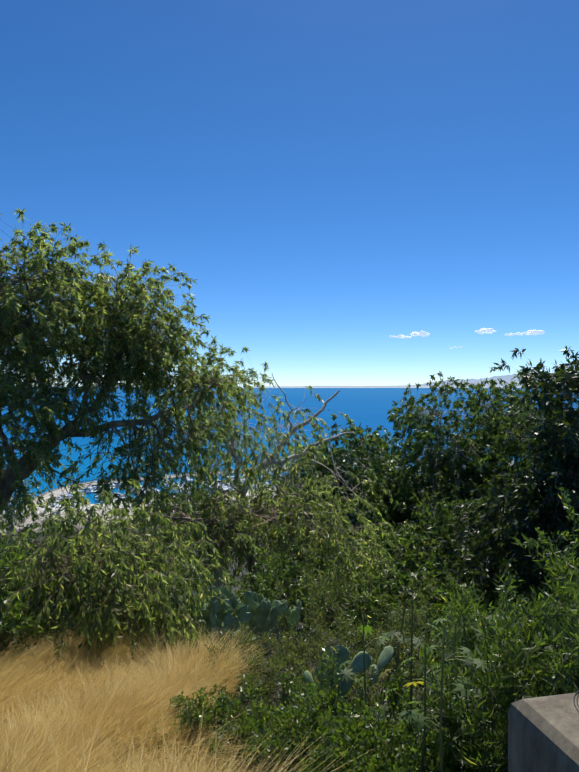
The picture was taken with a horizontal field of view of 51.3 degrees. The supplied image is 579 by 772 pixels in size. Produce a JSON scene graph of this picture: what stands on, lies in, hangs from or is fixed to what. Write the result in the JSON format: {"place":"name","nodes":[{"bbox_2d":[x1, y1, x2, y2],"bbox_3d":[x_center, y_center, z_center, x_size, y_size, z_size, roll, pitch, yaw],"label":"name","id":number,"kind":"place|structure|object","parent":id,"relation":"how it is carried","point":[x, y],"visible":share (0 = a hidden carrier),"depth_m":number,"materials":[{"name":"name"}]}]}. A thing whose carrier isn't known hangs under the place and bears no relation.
{"place":"outdoors","nodes":[
{"label":"outdoors","id":0,"kind":"place"},
{"bbox_2d":[0,469,535,771],"bbox_3d":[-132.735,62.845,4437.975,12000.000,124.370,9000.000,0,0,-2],"label":"ground","id":1,"kind":"structure","parent":0,"point":[233,588],"depth_m":15.84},
{"bbox_2d":[0,518,35,555],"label":"slope tree","id":2,"kind":"object","parent":1,"relation":"on","point":[15,522],"visible":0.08,"depth_m":106.75,"materials":[{"name":"green plant"}]},
{"bbox_2d":[0,537,45,659],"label":"shrub","id":3,"kind":"object","parent":1,"relation":"on","point":[9,627],"visible":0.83,"depth_m":8.72,"materials":[{"name":"green plant"}]},
{"bbox_2d":[0,560,74,642],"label":"shrub","id":4,"kind":"object","parent":1,"relation":"on","point":[47,626],"visible":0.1,"depth_m":10.46,"materials":[{"name":"green plant"}]},
{"bbox_2d":[0,458,87,567],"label":"slope tree","id":5,"kind":"object","parent":1,"relation":"on","point":[24,513],"visible":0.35,"depth_m":68.14,"materials":[{"name":"green plant"}]},
{"bbox_2d":[37,518,50,540],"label":"slope tree","id":6,"kind":"object","parent":1,"relation":"on","point":[42,530],"visible":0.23,"depth_m":373.41,"materials":[{"name":"green plant"}]},
{"bbox_2d":[0,479,261,663],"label":"bush","id":7,"kind":"object","parent":1,"relation":"on","point":[115,580],"visible":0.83,"depth_m":10.13,"materials":[{"name":"green plant"}]},
{"bbox_2d":[0,208,273,542],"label":"eucalyptus tree","id":8,"kind":"object","parent":1,"relation":"on","point":[133,345],"visible":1,"depth_m":14.92,"materials":[{"name":"green plant"}]},
{"bbox_2d":[98,496,192,582],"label":"slope tree","id":9,"kind":"object","parent":1,"relation":"on","point":[144,528],"visible":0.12,"depth_m":76.21,"materials":[{"name":"green plant"}]},
{"bbox_2d":[101,556,213,629],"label":"shrub","id":10,"kind":"object","parent":1,"relation":"on","point":[157,585],"visible":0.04,"depth_m":13.44,"materials":[{"name":"green plant"}]},
{"bbox_2d":[0,611,376,771],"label":"dry grass patch","id":11,"kind":"object","parent":1,"relation":"on","point":[76,710],"visible":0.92,"depth_m":6.80,"materials":[{"name":"plant"}]},
{"bbox_2d":[181,508,215,580],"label":"slope tree","id":12,"kind":"object","parent":1,"relation":"on","point":[200,559],"visible":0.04,"depth_m":130.01,"materials":[{"name":"green plant"}]},
{"bbox_2d":[145,673,290,771],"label":"lentisk shrub","id":13,"kind":"object","parent":1,"relation":"on","point":[198,710],"visible":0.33,"depth_m":6.59,"materials":[{"name":"green plant"}]},
{"bbox_2d":[176,622,260,654],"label":"shrub","id":14,"kind":"object","parent":1,"relation":"on","point":[200,626],"visible":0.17,"depth_m":10.48,"materials":[{"name":"green plant"}]},
{"bbox_2d":[16,459,427,515],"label":"breakwater","id":15,"kind":"object","parent":1,"relation":"on","point":[55,492],"visible":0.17,"depth_m":579.05,"materials":[{"name":"stone"}]},
{"bbox_2d":[3,502,130,512],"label":"marina tents","id":16,"kind":"object","parent":15,"relation":"on","point":[54,508],"visible":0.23,"depth_m":494.37,"materials":[{"name":"white fabric"}]},
{"bbox_2d":[95,454,415,632],"bbox_3d":[-0.983,4.787,19.225,9.702,5.419,7.297,0,0,28],"label":"bush","id":17,"kind":"object","parent":1,"relation":"on","point":[248,520],"visible":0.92,"depth_m":18.14,"materials":[{"name":"green plant"}]},
{"bbox_2d":[202,627,310,701],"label":"shrub","id":18,"kind":"object","parent":1,"relation":"on","point":[255,662],"visible":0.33,"depth_m":9.04,"materials":[{"name":"green plant"}]},
{"bbox_2d":[136,347,393,587],"bbox_3d":[-0.874,3.624,21.973,9.168,10.167,7.961,0,0,-2],"label":"eucalyptus tree","id":19,"kind":"object","parent":1,"relation":"on","point":[248,474],"visible":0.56,"depth_m":21.63,"materials":[{"name":"green plant"}]},
{"bbox_2d":[220,622,325,675],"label":"shrub","id":20,"kind":"object","parent":1,"relation":"on","point":[285,641],"visible":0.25,"depth_m":10.90,"materials":[{"name":"green plant"}]},
{"bbox_2d":[159,586,393,724],"bbox_3d":[-0.885,4.709,10.852,3.538,2.990,7.597,0,0,-9],"label":"cactus row","id":21,"kind":"object","parent":1,"relation":"on","point":[263,615],"visible":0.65,"depth_m":12.23,"materials":[{"name":"green plant"}]},
{"bbox_2d":[201,655,361,771],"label":"lentisk shrub","id":22,"kind":"object","parent":1,"relation":"on","point":[243,730],"visible":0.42,"depth_m":6.35,"materials":[{"name":"green plant"}]},
{"bbox_2d":[227,522,336,642],"bbox_3d":[-0.186,5.074,15.362,3.071,3.065,2.641,0,0,-2],"label":"shrub","id":23,"kind":"object","parent":1,"relation":"on","point":[276,575],"visible":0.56,"depth_m":15.50,"materials":[{"name":"green plant"}]},
{"bbox_2d":[245,644,331,736],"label":"shrub","id":24,"kind":"object","parent":1,"relation":"on","point":[293,661],"visible":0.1,"depth_m":7.92,"materials":[{"name":"green plant"}]},
{"bbox_2d":[230,511,389,629],"bbox_3d":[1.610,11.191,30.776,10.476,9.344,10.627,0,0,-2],"label":"shrub","id":25,"kind":"object","parent":1,"relation":"on","point":[272,585],"visible":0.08,"depth_m":29.66,"materials":[{"name":"green plant"}]},
{"bbox_2d":[268,559,363,658],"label":"shrub","id":26,"kind":"object","parent":1,"relation":"on","point":[326,591],"visible":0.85,"depth_m":13.51,"materials":[{"name":"green plant"}]},
{"bbox_2d":[257,636,384,704],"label":"shrub","id":27,"kind":"object","parent":1,"relation":"on","point":[289,675],"visible":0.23,"depth_m":9.21,"materials":[{"name":"green plant"}]},
{"bbox_2d":[261,433,384,567],"bbox_3d":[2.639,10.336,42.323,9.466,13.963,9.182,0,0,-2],"label":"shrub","id":28,"kind":"object","parent":1,"relation":"on","point":[299,468],"visible":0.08,"depth_m":41.13,"materials":[{"name":"green plant"}]},
{"bbox_2d":[244,686,417,771],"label":"lentisk shrub","id":29,"kind":"object","parent":1,"relation":"on","point":[308,720],"visible":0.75,"depth_m":5.27,"materials":[{"name":"green plant"}]},
{"bbox_2d":[295,610,389,675],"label":"shrub","id":30,"kind":"object","parent":1,"relation":"on","point":[330,640],"visible":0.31,"depth_m":11.71,"materials":[{"name":"green plant"}]},
{"bbox_2d":[261,645,437,771],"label":"lentisk shrub","id":31,"kind":"object","parent":1,"relation":"on","point":[394,682],"visible":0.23,"depth_m":6.21,"materials":[{"name":"green plant"}]},
{"bbox_2d":[285,410,415,562],"bbox_3d":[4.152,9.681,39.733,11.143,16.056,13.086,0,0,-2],"label":"shrub","id":32,"kind":"object","parent":1,"relation":"on","point":[356,450],"visible":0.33,"depth_m":39.59,"materials":[{"name":"green plant"}]},
{"bbox_2d":[290,539,410,662],"bbox_3d":[1.936,6.102,16.951,3.159,3.615,3.058,0,0,43],"label":"shrub","id":33,"kind":"object","parent":1,"relation":"on","point":[353,611],"visible":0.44,"depth_m":16.84,"materials":[{"name":"green plant"}]},
{"bbox_2d":[287,638,444,728],"bbox_3d":[0.909,4.035,7.976,2.000,1.286,1.638,0,0,-14],"label":"shrub","id":34,"kind":"object","parent":1,"relation":"on","point":[354,688],"visible":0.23,"depth_m":7.71,"materials":[{"name":"green plant"}]},
{"bbox_2d":[290,551,459,702],"bbox_3d":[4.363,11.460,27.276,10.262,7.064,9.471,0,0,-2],"label":"shrub","id":35,"kind":"object","parent":1,"relation":"on","point":[393,586],"visible":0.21,"depth_m":26.46,"materials":[{"name":"green plant"}]},
{"bbox_2d":[342,430,413,529],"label":"tree wood","id":36,"kind":"object","parent":1,"relation":"on","point":[391,442],"visible":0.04,"depth_m":48.92,"materials":[{"name":"green plant"}]},
{"bbox_2d":[332,601,427,704],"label":"shrub","id":37,"kind":"object","parent":1,"relation":"on","point":[381,647],"visible":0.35,"depth_m":10.06,"materials":[{"name":"green plant"}]},
{"bbox_2d":[305,713,463,771],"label":"lentisk shrub","id":38,"kind":"object","parent":1,"relation":"on","point":[400,763],"visible":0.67,"depth_m":4.99,"materials":[{"name":"green plant"}]},
{"bbox_2d":[354,519,452,585],"bbox_3d":[6.441,12.987,33.105,10.971,11.226,10.186,0,0,-2],"label":"tree wood","id":39,"kind":"object","parent":1,"relation":"on","point":[411,561],"visible":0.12,"depth_m":32.29,"materials":[{"name":"green plant"}]},
{"bbox_2d":[372,473,439,544],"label":"tree wood","id":40,"kind":"object","parent":1,"relation":"on","point":[392,505],"visible":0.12,"depth_m":46.78,"materials":[{"name":"green plant"}]},
{"bbox_2d":[370,569,450,696],"bbox_3d":[2.732,5.711,13.637,1.983,3.280,2.493,0,0,-21],"label":"shrub","id":41,"kind":"object","parent":1,"relation":"on","point":[421,620],"visible":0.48,"depth_m":13.55,"materials":[{"name":"green plant"}]},
{"bbox_2d":[337,588,493,771],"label":"wildflower plant","id":42,"kind":"object","parent":1,"relation":"on","point":[413,714],"visible":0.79,"depth_m":5.04,"materials":[{"name":"green plant"}]},
{"bbox_2d":[358,371,486,557],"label":"tree wood","id":43,"kind":"object","parent":1,"relation":"on","point":[416,416],"visible":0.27,"depth_m":45.80,"materials":[{"name":"green plant"}]},
{"bbox_2d":[369,683,504,771],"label":"lentisk shrub","id":44,"kind":"object","parent":1,"relation":"on","point":[397,710],"visible":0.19,"depth_m":5.60,"materials":[{"name":"green plant"}]},
{"bbox_2d":[394,562,486,707],"bbox_3d":[4.172,7.174,17.360,2.730,4.314,3.304,0,0,-2],"label":"shrub","id":45,"kind":"object","parent":1,"relation":"on","point":[437,612],"visible":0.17,"depth_m":17.17,"materials":[{"name":"green plant"}]},
{"bbox_2d":[380,472,506,576],"bbox_3d":[11.116,11.916,36.250,14.048,13.196,11.670,0,0,-2],"label":"tree wood","id":46,"kind":"object","parent":1,"relation":"on","point":[425,516],"visible":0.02,"depth_m":35.96,"materials":[{"name":"green plant"}]},
{"bbox_2d":[389,416,507,562],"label":"tree wood","id":47,"kind":"object","parent":1,"relation":"on","point":[449,458],"visible":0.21,"depth_m":42.22,"materials":[{"name":"green plant"}]},
{"bbox_2d":[388,545,514,706],"bbox_3d":[8.102,12.381,28.090,11.085,9.854,10.668,0,0,-2],"label":"tree wood","id":48,"kind":"object","parent":1,"relation":"on","point":[449,564],"visible":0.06,"depth_m":29.17,"materials":[{"name":"green plant"}]},
{"bbox_2d":[394,367,532,560],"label":"tree wood","id":49,"kind":"object","parent":1,"relation":"on","point":[481,395],"visible":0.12,"depth_m":45.87,"materials":[{"name":"green plant"}]},
{"bbox_2d":[406,570,540,717],"bbox_3d":[3.173,5.047,10.903,2.788,3.197,2.421,0,0,-30],"label":"shrub","id":50,"kind":"object","parent":1,"relation":"on","point":[486,615],"visible":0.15,"depth_m":11.18,"materials":[{"name":"green plant"}]},
{"bbox_2d":[436,483,539,592],"bbox_3d":[12.357,11.826,33.450,11.156,12.388,12.404,0,0,-2],"label":"tree wood","id":51,"kind":"object","parent":1,"relation":"on","point":[445,533],"visible":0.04,"depth_m":34.20,"materials":[{"name":"green plant"}]},
{"bbox_2d":[399,581,578,771],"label":"bush","id":52,"kind":"object","parent":1,"relation":"on","point":[487,765],"visible":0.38,"depth_m":4.96,"materials":[{"name":"green plant"}]},
{"bbox_2d":[430,412,548,542],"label":"tree wood","id":53,"kind":"object","parent":1,"relation":"on","point":[488,436],"visible":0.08,"depth_m":43.12,"materials":[{"name":"green plant"}]},
{"bbox_2d":[427,592,576,743],"bbox_3d":[2.576,3.347,6.694,2.454,2.106,2.176,0,0,-2],"label":"bush","id":54,"kind":"object","parent":1,"relation":"on","point":[473,641],"visible":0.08,"depth_m":6.92,"materials":[{"name":"green plant"}]},
{"bbox_2d":[429,576,578,710],"bbox_3d":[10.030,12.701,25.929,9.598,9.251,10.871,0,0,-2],"label":"shrub","id":55,"kind":"object","parent":1,"relation":"on","point":[538,591],"visible":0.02,"depth_m":25.35,"materials":[{"name":"green plant"}]},
{"bbox_2d":[430,562,578,771],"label":"bush","id":56,"kind":"object","parent":1,"relation":"on","point":[506,639],"visible":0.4,"depth_m":4.95,"materials":[{"name":"green plant"}]},
{"bbox_2d":[432,346,578,621],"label":"dark tree","id":57,"kind":"object","parent":1,"relation":"on","point":[530,502],"visible":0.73,"depth_m":26.85,"materials":[{"name":"green plant"}]},
{"bbox_2d":[462,370,554,478],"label":"tree wood","id":58,"kind":"object","parent":1,"relation":"on","point":[504,394],"depth_m":47.94,"materials":[{"name":"green plant"}]},
{"bbox_2d":[474,391,578,545],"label":"tree wood","id":59,"kind":"object","parent":1,"relation":"on","point":[501,442],"visible":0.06,"depth_m":40.89,"materials":[{"name":"green plant"}]},
{"bbox_2d":[480,532,576,593],"bbox_3d":[14.309,11.945,30.782,11.556,10.254,11.352,0,0,-2],"label":"tree wood","id":60,"kind":"object","parent":1,"relation":"on","point":[524,555],"visible":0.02,"depth_m":29.44,"materials":[{"name":"green plant"}]},
{"bbox_2d":[490,483,578,657],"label":"shrub","id":61,"kind":"object","parent":1,"relation":"on","point":[544,541],"visible":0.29,"depth_m":9.89,"materials":[{"name":"green plant"}]},
{"bbox_2d":[495,532,578,719],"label":"bush","id":62,"kind":"object","parent":1,"relation":"on","point":[564,566],"visible":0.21,"depth_m":5.67,"materials":[{"name":"green plant"}]},
{"bbox_2d":[508,690,578,771],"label":"concrete block","id":63,"kind":"object","parent":1,"relation":"on","point":[543,733],"visible":1,"depth_m":2.81,"materials":[{"name":"concrete"}]},
{"bbox_2d":[0,387,578,506],"bbox_3d":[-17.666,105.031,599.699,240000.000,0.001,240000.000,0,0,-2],"label":"sea water","id":64,"kind":"structure","parent":0,"point":[368,407],"depth_m":2074.06,"materials":[{"name":"blue liquid"}]},
{"bbox_2d":[50,462,465,506],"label":"marina boats","id":65,"kind":"object","parent":64,"relation":"on","point":[91,489],"visible":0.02,"depth_m":604.99,"materials":[{"name":"white"}]},
{"bbox_2d":[0,0,578,386],"label":"sky","id":66,"kind":"structure","parent":0,"point":[334,179],"materials":[{"name":"blue"}]},
{"bbox_2d":[241,372,557,387],"bbox_3d":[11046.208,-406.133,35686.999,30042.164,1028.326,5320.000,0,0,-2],"label":"coast hills","id":67,"kind":"structure","parent":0,"point":[506,378],"depth_m":35616.02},
{"bbox_2d":[389,335,411,338],"bbox_3d":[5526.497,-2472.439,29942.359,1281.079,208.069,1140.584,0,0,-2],"label":"cloud","id":68,"kind":"structure","parent":0,"point":[401,336],"depth_m":30038.19,"materials":[{"name":"white"}]},
{"bbox_2d":[410,331,430,336],"bbox_3d":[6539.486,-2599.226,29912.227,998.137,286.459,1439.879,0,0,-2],"label":"cloud","id":69,"kind":"structure","parent":0,"point":[422,334],"depth_m":29955.63,"materials":[{"name":"white"}]},
{"bbox_2d":[474,328,496,333],"bbox_3d":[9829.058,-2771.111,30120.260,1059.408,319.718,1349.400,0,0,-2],"label":"cloud","id":70,"kind":"structure","parent":0,"point":[486,331],"depth_m":30212.24,"materials":[{"name":"white"}]},
{"bbox_2d":[504,332,529,335],"bbox_3d":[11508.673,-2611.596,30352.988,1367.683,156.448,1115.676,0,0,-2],"label":"cloud","id":71,"kind":"structure","parent":0,"point":[518,333],"depth_m":30167.87,"materials":[{"name":"white"}]},
{"bbox_2d":[525,330,544,334],"bbox_3d":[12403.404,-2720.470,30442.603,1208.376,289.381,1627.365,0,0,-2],"label":"cloud","id":72,"kind":"structure","parent":0,"point":[534,332],"depth_m":30077.11,"materials":[{"name":"white"}]}
]}

